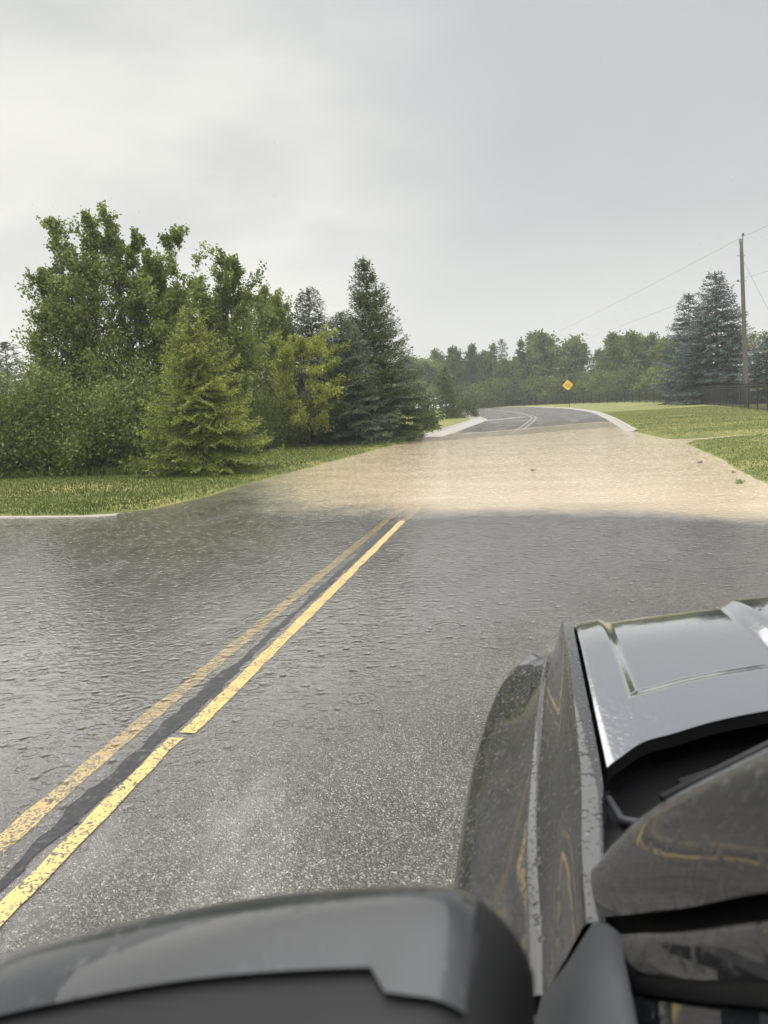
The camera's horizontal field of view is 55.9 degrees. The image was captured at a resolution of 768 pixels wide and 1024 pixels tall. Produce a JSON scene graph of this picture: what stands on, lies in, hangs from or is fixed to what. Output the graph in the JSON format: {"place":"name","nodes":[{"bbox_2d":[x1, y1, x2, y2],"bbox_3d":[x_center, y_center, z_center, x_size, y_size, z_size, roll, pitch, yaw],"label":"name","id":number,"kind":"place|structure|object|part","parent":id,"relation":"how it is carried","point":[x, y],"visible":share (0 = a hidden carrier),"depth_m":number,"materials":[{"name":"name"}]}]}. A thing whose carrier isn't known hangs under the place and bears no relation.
{"place":"outdoors","nodes":[
{"label":"outdoors","id":0,"kind":"place"},
{"bbox_2d":[0,407,767,957],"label":"road","id":1,"kind":"structure","parent":0,"point":[326,771],"depth_m":4.47,"materials":[{"name":"grey asphalt"}]},
{"bbox_2d":[0,513,119,519],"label":"kerb","id":2,"kind":"structure","parent":1,"relation":"on","point":[69,517],"depth_m":12.41,"materials":[{"name":"concrete"}]},
{"bbox_2d":[0,737,182,925],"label":"road marking","id":3,"kind":"object","parent":1,"relation":"on","point":[13,900],"visible":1,"depth_m":2.88,"materials":[{"name":"yellow paint"}]},
{"bbox_2d":[0,528,388,889],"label":"strip","id":4,"kind":"object","parent":1,"relation":"on","point":[75,811],"visible":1,"depth_m":3.62,"materials":[{"name":"black asphalt"}]},
{"bbox_2d":[0,510,399,854],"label":"road marking","id":5,"kind":"object","parent":1,"relation":"on","point":[21,825],"visible":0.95,"depth_m":3.86,"materials":[{"name":"yellow paint"}]},
{"bbox_2d":[180,521,404,732],"bbox_3d":[-0.378,0.635,6.951,0.115,0.001,6.580,-1,9,12],"label":"road marking","id":6,"kind":"object","parent":1,"relation":"on","point":[210,710],"visible":1,"depth_m":5.01,"materials":[{"name":"yellow paint"}]},
{"bbox_2d":[0,597,767,1023],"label":"grey car","id":7,"kind":"object","parent":1,"relation":"on","point":[612,861],"visible":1,"depth_m":0.61,"materials":[{"name":"black metal"}]},
{"bbox_3d":[0.147,0.317,-0.650,0.147,0.744,2.765,-2,9,6],"label":"window frame","id":8,"kind":"part","parent":7,"relation":"part of","materials":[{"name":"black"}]},
{"bbox_3d":[0.241,0.225,0.177,0.241,0.689,1.015,-1,9,12],"label":"window glass","id":9,"kind":"part","parent":7,"relation":"part of","materials":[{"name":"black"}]},
{"bbox_2d":[401,512,415,520],"bbox_3d":[2.587,-1.456,19.836,0.342,0.001,20.156,-1,9,14],"label":"road marking","id":10,"kind":"object","parent":1,"relation":"on","point":[408,514],"visible":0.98,"depth_m":10.59,"materials":[{"name":"yellow paint"}]},
{"bbox_2d":[420,412,486,436],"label":"kerb","id":11,"kind":"structure","parent":1,"relation":"on","point":[455,428],"depth_m":42.02,"materials":[{"name":"concrete"}]},
{"bbox_2d":[443,395,483,417],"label":"shrub","id":12,"kind":"object","parent":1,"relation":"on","point":[468,410],"visible":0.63,"depth_m":61.88,"materials":[{"name":"green plant"}]},
{"bbox_2d":[496,410,531,428],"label":"road marking","id":13,"kind":"object","parent":1,"relation":"on","point":[525,423],"visible":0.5,"depth_m":48.07,"materials":[{"name":"paint"}]},
{"bbox_2d":[500,410,536,428],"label":"road marking","id":14,"kind":"object","parent":1,"relation":"on","point":[535,418],"visible":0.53,"depth_m":49.53,"materials":[{"name":"paint"}]},
{"bbox_2d":[495,406,638,431],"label":"kerb","id":15,"kind":"structure","parent":1,"relation":"on","point":[624,426],"depth_m":42.81,"materials":[{"name":"concrete"}]},
{"bbox_2d":[0,422,767,807],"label":"flood water","id":16,"kind":"structure","parent":0,"point":[600,466],"depth_m":12.39,"materials":[{"name":"beige liquid"}]},
{"bbox_2d":[735,478,744,483],"bbox_3d":[5.975,-0.507,12.138,0.179,0.140,0.230,2,10,29],"label":"floating debris","id":17,"kind":"object","parent":16,"relation":"on","point":[740,481],"visible":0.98,"depth_m":12.14,"materials":[{"name":"green plant"}]},
{"bbox_2d":[0,388,767,515],"bbox_3d":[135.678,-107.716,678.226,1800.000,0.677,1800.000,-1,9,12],"label":"ground","id":18,"kind":"structure","parent":0,"point":[604,407],"depth_m":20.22,"materials":[{"name":"green plant"}]},
{"bbox_2d":[0,379,16,466],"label":"shrub","id":19,"kind":"object","parent":18,"relation":"on","point":[2,423],"visible":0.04,"depth_m":21.20,"materials":[{"name":"green plant"}]},
{"bbox_2d":[0,341,33,417],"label":"background conifer","id":20,"kind":"object","parent":18,"relation":"on","point":[3,346],"visible":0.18,"depth_m":66.33,"materials":[{"name":"green plant"}]},
{"bbox_2d":[0,364,60,426],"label":"shrub","id":21,"kind":"object","parent":18,"relation":"on","point":[3,382],"visible":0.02,"depth_m":37.15,"materials":[{"name":"green plant"}]},
{"bbox_2d":[0,363,66,474],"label":"shrub","id":22,"kind":"object","parent":18,"relation":"on","point":[5,407],"visible":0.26,"depth_m":19.86,"materials":[{"name":"green plant"}]},
{"bbox_2d":[10,263,102,385],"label":"broadleaf tree","id":23,"kind":"object","parent":18,"relation":"on","point":[38,317],"visible":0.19,"depth_m":22.64,"materials":[{"name":"green plant"}]},
{"bbox_2d":[0,357,121,477],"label":"shrub","id":24,"kind":"object","parent":18,"relation":"on","point":[50,396],"visible":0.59,"depth_m":19.71,"materials":[{"name":"green plant"}]},
{"bbox_2d":[2,320,132,463],"bbox_3d":[-9.835,-3.635,22.600,4.989,4.508,5.130,-1,9,12],"label":"shrub","id":25,"kind":"object","parent":18,"relation":"on","point":[59,359],"visible":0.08,"depth_m":21.98,"materials":[{"name":"green plant"}]},
{"bbox_2d":[15,205,139,416],"bbox_3d":[-9.600,-5.473,22.894,3.411,7.998,3.442,-6,9,-22],"label":"broadleaf tree","id":26,"kind":"object","parent":18,"relation":"on","point":[62,303],"visible":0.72,"depth_m":22.20,"materials":[{"name":"green plant"}]},
{"bbox_2d":[24,363,165,478],"bbox_3d":[-7.774,-2.525,20.016,3.740,2.995,3.584,-1,9,12],"label":"shrub","id":27,"kind":"object","parent":18,"relation":"on","point":[83,435],"visible":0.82,"depth_m":19.31,"materials":[{"name":"green plant"}]},
{"bbox_2d":[52,343,165,463],"bbox_3d":[-8.230,-3.286,22.150,4.436,3.912,4.410,-1,9,12],"label":"shrub","id":28,"kind":"object","parent":18,"relation":"on","point":[97,374],"visible":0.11,"depth_m":21.58,"materials":[{"name":"green plant"}]},
{"bbox_2d":[79,200,167,399],"bbox_3d":[-8.346,-5.667,23.368,2.325,8.136,2.723,3,10,33],"label":"broadleaf tree","id":29,"kind":"object","parent":18,"relation":"on","point":[136,307],"visible":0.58,"depth_m":23.04,"materials":[{"name":"green plant"}]},
{"bbox_2d":[125,233,201,393],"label":"broadleaf tree","id":30,"kind":"object","parent":18,"relation":"on","point":[147,262],"visible":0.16,"depth_m":23.79,"materials":[{"name":"green plant"}]},
{"bbox_2d":[113,368,220,467],"bbox_3d":[-6.452,-2.669,20.836,3.183,2.943,3.236,-1,9,12],"label":"shrub","id":31,"kind":"object","parent":18,"relation":"on","point":[153,387],"visible":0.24,"depth_m":20.36,"materials":[{"name":"green plant"}]},
{"bbox_2d":[130,224,239,425],"bbox_3d":[-6.382,-5.547,23.805,3.213,7.603,3.646,-1,9,12],"label":"broadleaf tree","id":32,"kind":"object","parent":18,"relation":"on","point":[177,295],"visible":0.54,"depth_m":23.00,"materials":[{"name":"green plant"}]},
{"bbox_2d":[120,305,285,480],"bbox_3d":[-4.755,-2.961,18.334,4.257,4.597,3.836,-2,8,12],"label":"spruce tree","id":33,"kind":"object","parent":18,"relation":"on","point":[201,415],"visible":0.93,"depth_m":18.20,"materials":[{"name":"green plant"}]},
{"bbox_2d":[187,248,276,446],"bbox_3d":[-5.396,-5.494,24.923,3.312,7.070,3.517,-1,9,12],"label":"broadleaf tree","id":34,"kind":"object","parent":18,"relation":"on","point":[239,339],"visible":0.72,"depth_m":24.24,"materials":[{"name":"green plant"}]},
{"bbox_2d":[197,316,269,435],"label":"broadleaf tree","id":35,"kind":"object","parent":18,"relation":"on","point":[255,381],"visible":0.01,"depth_m":30.09,"materials":[{"name":"green plant"}]},
{"bbox_2d":[220,382,310,450],"bbox_3d":[-4.959,-3.669,27.790,3.944,2.708,3.599,-1,9,12],"label":"shrub","id":36,"kind":"object","parent":18,"relation":"on","point":[266,411],"visible":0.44,"depth_m":27.63,"materials":[{"name":"green plant"}]},
{"bbox_2d":[235,280,306,430],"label":"broadleaf tree","id":37,"kind":"object","parent":18,"relation":"on","point":[270,320],"visible":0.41,"depth_m":32.33,"materials":[{"name":"green plant"}]},
{"bbox_2d":[250,369,307,433],"bbox_3d":[-5.595,-6.547,39.519,7.950,4.926,7.905,-11,12,-44],"label":"shrub","id":38,"kind":"object","parent":18,"relation":"on","point":[279,399],"depth_m":37.97,"materials":[{"name":"green plant"}]},
{"bbox_2d":[267,388,333,444],"bbox_3d":[-3.431,-3.975,30.320,3.319,2.395,3.503,-1,9,12],"label":"shrub","id":39,"kind":"object","parent":18,"relation":"on","point":[319,440],"visible":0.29,"depth_m":29.73,"materials":[{"name":"green plant"}]},
{"bbox_2d":[235,322,369,445],"bbox_3d":[-3.072,-4.823,28.075,4.637,4.596,4.545,1,9,23],"label":"young tree","id":40,"kind":"object","parent":18,"relation":"on","point":[289,351],"visible":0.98,"depth_m":27.46,"materials":[{"name":"green plant"}]},
{"bbox_2d":[272,286,348,439],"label":"spruce tree","id":41,"kind":"object","parent":18,"relation":"on","point":[301,329],"visible":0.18,"depth_m":31.62,"materials":[{"name":"green plant"}]},
{"bbox_2d":[297,308,380,438],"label":"spruce tree","id":42,"kind":"object","parent":18,"relation":"on","point":[340,313],"visible":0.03,"depth_m":32.21,"materials":[{"name":"green plant"}]},
{"bbox_2d":[324,399,366,442],"bbox_3d":[-1.756,-3.881,30.501,2.391,1.947,2.369,-1,9,12],"label":"shrub","id":43,"kind":"object","parent":18,"relation":"on","point":[339,428],"visible":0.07,"depth_m":30.03,"materials":[{"name":"green plant"}]},
{"bbox_2d":[299,312,406,445],"bbox_3d":[-1.298,-5.236,29.172,4.269,5.600,4.098,2,10,28],"label":"spruce tree","id":44,"kind":"object","parent":18,"relation":"on","point":[354,423],"visible":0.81,"depth_m":28.87,"materials":[{"name":"green plant"}]},
{"bbox_2d":[332,255,446,441],"bbox_3d":[-0.065,-6.813,30.975,5.121,8.204,4.914,-8,10,-29],"label":"spruce tree","id":45,"kind":"object","parent":18,"relation":"on","point":[367,317],"visible":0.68,"depth_m":30.51,"materials":[{"name":"green plant"}]},
{"bbox_2d":[386,355,422,409],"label":"background tree","id":46,"kind":"object","parent":18,"relation":"on","point":[400,384],"visible":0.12,"depth_m":122.44,"materials":[{"name":"green plant"}]},
{"bbox_2d":[411,393,439,428],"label":"shrub","id":47,"kind":"object","parent":18,"relation":"on","point":[425,404],"visible":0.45,"depth_m":40.71,"materials":[{"name":"green plant"}]},
{"bbox_2d":[403,354,453,408],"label":"background tree","id":48,"kind":"object","parent":18,"relation":"on","point":[432,371],"visible":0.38,"depth_m":124.14,"materials":[{"name":"green plant"}]},
{"bbox_2d":[415,398,455,410],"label":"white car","id":49,"kind":"object","parent":18,"relation":"on","point":[435,403],"visible":0.05,"depth_m":73.78,"materials":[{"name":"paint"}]},
{"bbox_2d":[424,385,457,398],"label":"undergrowth bush","id":50,"kind":"object","parent":18,"relation":"on","point":[431,392],"visible":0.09,"depth_m":117.48,"materials":[{"name":"green plant"}]},
{"bbox_2d":[432,367,463,418],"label":"young tree","id":51,"kind":"object","parent":18,"relation":"on","point":[446,394],"visible":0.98,"depth_m":59.17,"materials":[{"name":"green plant"}]},
{"bbox_2d":[429,348,466,393],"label":"background tree","id":52,"kind":"object","parent":18,"relation":"on","point":[438,356],"visible":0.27,"depth_m":126.90,"materials":[{"name":"green plant"}]},
{"bbox_2d":[444,345,471,391],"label":"background tree","id":53,"kind":"object","parent":18,"relation":"on","point":[452,350],"visible":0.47,"depth_m":127.39,"materials":[{"name":"green plant"}]},
{"bbox_2d":[444,378,479,408],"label":"undergrowth bush","id":54,"kind":"object","parent":18,"relation":"on","point":[460,390],"visible":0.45,"depth_m":115.55,"materials":[{"name":"green plant"}]},
{"bbox_2d":[453,343,482,390],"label":"background tree","id":55,"kind":"object","parent":18,"relation":"on","point":[471,360],"visible":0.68,"depth_m":126.36,"materials":[{"name":"green plant"}]},
{"bbox_2d":[459,379,498,408],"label":"undergrowth bush","id":56,"kind":"object","parent":18,"relation":"on","point":[479,390],"visible":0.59,"depth_m":117.26,"materials":[{"name":"green plant"}]},
{"bbox_2d":[473,349,499,385],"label":"background tree","id":57,"kind":"object","parent":18,"relation":"on","point":[484,355],"visible":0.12,"depth_m":128.20,"materials":[{"name":"green plant"}]},
{"bbox_2d":[479,340,497,398],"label":"background tree","id":58,"kind":"object","parent":18,"relation":"on","point":[488,370],"visible":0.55,"depth_m":124.48,"materials":[{"name":"green plant"}]},
{"bbox_2d":[478,373,515,406],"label":"undergrowth bush","id":59,"kind":"object","parent":18,"relation":"on","point":[495,385],"visible":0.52,"depth_m":118.47,"materials":[{"name":"green plant"}]},
{"bbox_2d":[496,339,510,405],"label":"background conifer","id":60,"kind":"object","parent":18,"relation":"on","point":[503,348],"visible":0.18,"depth_m":125.56,"materials":[{"name":"green plant"}]},
{"bbox_2d":[486,357,525,404],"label":"background tree","id":61,"kind":"object","parent":18,"relation":"on","point":[507,369],"visible":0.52,"depth_m":121.45,"materials":[{"name":"green plant"}]},
{"bbox_2d":[494,370,534,406],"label":"undergrowth bush","id":62,"kind":"object","parent":18,"relation":"on","point":[513,382],"visible":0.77,"depth_m":117.10,"materials":[{"name":"green plant"}]},
{"bbox_2d":[510,336,530,379],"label":"background tree","id":63,"kind":"object","parent":18,"relation":"on","point":[522,356],"visible":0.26,"depth_m":123.47,"materials":[{"name":"green plant"}]},
{"bbox_2d":[515,370,551,404],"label":"undergrowth bush","id":64,"kind":"object","parent":18,"relation":"on","point":[529,384],"visible":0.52,"depth_m":115.83,"materials":[{"name":"green plant"}]},
{"bbox_2d":[531,370,567,403],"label":"undergrowth bush","id":65,"kind":"object","parent":18,"relation":"on","point":[549,382],"visible":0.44,"depth_m":113.61,"materials":[{"name":"green plant"}]},
{"bbox_2d":[521,328,586,402],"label":"background tree","id":66,"kind":"object","parent":18,"relation":"on","point":[549,359],"visible":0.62,"depth_m":118.68,"materials":[{"name":"green plant"}]},
{"bbox_2d":[548,366,586,402],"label":"undergrowth bush","id":67,"kind":"object","parent":18,"relation":"on","point":[560,389],"visible":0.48,"depth_m":109.06,"materials":[{"name":"green plant"}]},
{"bbox_2d":[563,380,572,406],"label":"warning sign","id":68,"kind":"object","parent":18,"relation":"on","point":[567,384],"visible":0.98,"depth_m":83.23,"materials":[{"name":"yellow metal"}]},
{"bbox_2d":[553,341,595,398],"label":"background tree","id":69,"kind":"object","parent":18,"relation":"on","point":[580,351],"visible":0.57,"depth_m":117.10,"materials":[{"name":"green plant"}]},
{"bbox_2d":[566,367,605,402],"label":"undergrowth bush","id":70,"kind":"object","parent":18,"relation":"on","point":[581,383],"visible":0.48,"depth_m":106.45,"materials":[{"name":"green plant"}]},
{"bbox_2d":[590,349,616,380],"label":"background tree","id":71,"kind":"object","parent":18,"relation":"on","point":[599,352],"visible":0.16,"depth_m":115.50,"materials":[{"name":"green plant"}]},
{"bbox_2d":[581,365,635,401],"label":"undergrowth bush","id":72,"kind":"object","parent":18,"relation":"on","point":[605,380],"visible":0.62,"depth_m":100.65,"materials":[{"name":"green plant"}]},
{"bbox_2d":[590,329,652,397],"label":"background tree","id":73,"kind":"object","parent":18,"relation":"on","point":[613,347],"visible":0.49,"depth_m":109.16,"materials":[{"name":"green plant"}]},
{"bbox_2d":[604,360,650,401],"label":"undergrowth bush","id":74,"kind":"object","parent":18,"relation":"on","point":[627,379],"visible":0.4,"depth_m":96.56,"materials":[{"name":"green plant"}]},
{"bbox_2d":[512,381,767,410],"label":"iron fence","id":75,"kind":"object","parent":18,"relation":"on","point":[742,389],"visible":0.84,"depth_m":54.38,"materials":[{"name":"black metal"}]},
{"bbox_2d":[621,330,665,398],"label":"background tree","id":76,"kind":"object","parent":18,"relation":"on","point":[645,343],"visible":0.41,"depth_m":106.53,"materials":[{"name":"green plant"}]},
{"bbox_2d":[628,364,669,400],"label":"undergrowth bush","id":77,"kind":"object","parent":18,"relation":"on","point":[646,380],"visible":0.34,"depth_m":91.61,"materials":[{"name":"green plant"}]},
{"bbox_2d":[644,366,693,400],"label":"undergrowth bush","id":78,"kind":"object","parent":18,"relation":"on","point":[660,382],"visible":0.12,"depth_m":85.52,"materials":[{"name":"green plant"}]},
{"bbox_2d":[650,334,688,370],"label":"background tree","id":79,"kind":"object","parent":18,"relation":"on","point":[661,346],"visible":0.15,"depth_m":102.47,"materials":[{"name":"green plant"}]},
{"bbox_2d":[650,292,733,404],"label":"blue spruce","id":80,"kind":"object","parent":18,"relation":"on","point":[686,321],"visible":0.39,"depth_m":65.12,"materials":[{"name":"green plant"}]},
{"bbox_2d":[662,271,763,405],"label":"blue spruce","id":81,"kind":"object","parent":18,"relation":"on","point":[721,373],"visible":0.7,"depth_m":59.68,"materials":[{"name":"green plant"}]},
{"bbox_2d":[721,322,749,381],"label":"broadleaf tree","id":82,"kind":"object","parent":18,"relation":"on","point":[735,348],"visible":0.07,"depth_m":72.16,"materials":[{"name":"green plant"}]},
{"bbox_2d":[737,233,747,406],"bbox_3d":[22.475,-11.843,45.220,0.927,10.748,0.299,-1,9,12],"label":"utility pole","id":83,"kind":"object","parent":18,"relation":"on","point":[744,343],"visible":0.98,"depth_m":45.09,"materials":[{"name":"brown wood"}]},
{"bbox_2d":[497,281,734,368],"bbox_3d":[20.077,-19.053,82.738,0.013,1.859,76.302,-3,9,-2],"label":"power line","id":84,"kind":"object","parent":83,"relation":"attached to","point":[630,322],"visible":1,"depth_m":60.38,"materials":[{"name":"grey metal"}]},
{"bbox_2d":[494,238,739,360],"bbox_3d":[20.092,-21.017,82.419,0.015,3.035,76.361,-3,9,-3],"label":"power line","id":85,"kind":"object","parent":83,"relation":"attached to","point":[642,289],"visible":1,"depth_m":55.28,"materials":[{"name":"grey metal"}]},
{"bbox_2d":[722,336,767,404],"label":"blue spruce","id":86,"kind":"object","parent":18,"relation":"on","point":[761,365],"visible":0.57,"depth_m":52.46,"materials":[{"name":"green plant"}]},
{"bbox_2d":[742,329,767,382],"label":"tree","id":87,"kind":"object","parent":18,"relation":"on","point":[757,339],"visible":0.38,"depth_m":67.73,"materials":[{"name":"green plant"}]},
{"bbox_2d":[0,0,767,402],"label":"sky","id":88,"kind":"structure","parent":0,"point":[122,103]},
{"bbox_2d":[2,23,766,685],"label":"rain","id":89,"kind":"object","parent":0,"point":[322,369],"visible":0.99,"depth_m":4.96,"materials":[{"name":"clear liquid"}]}
]}

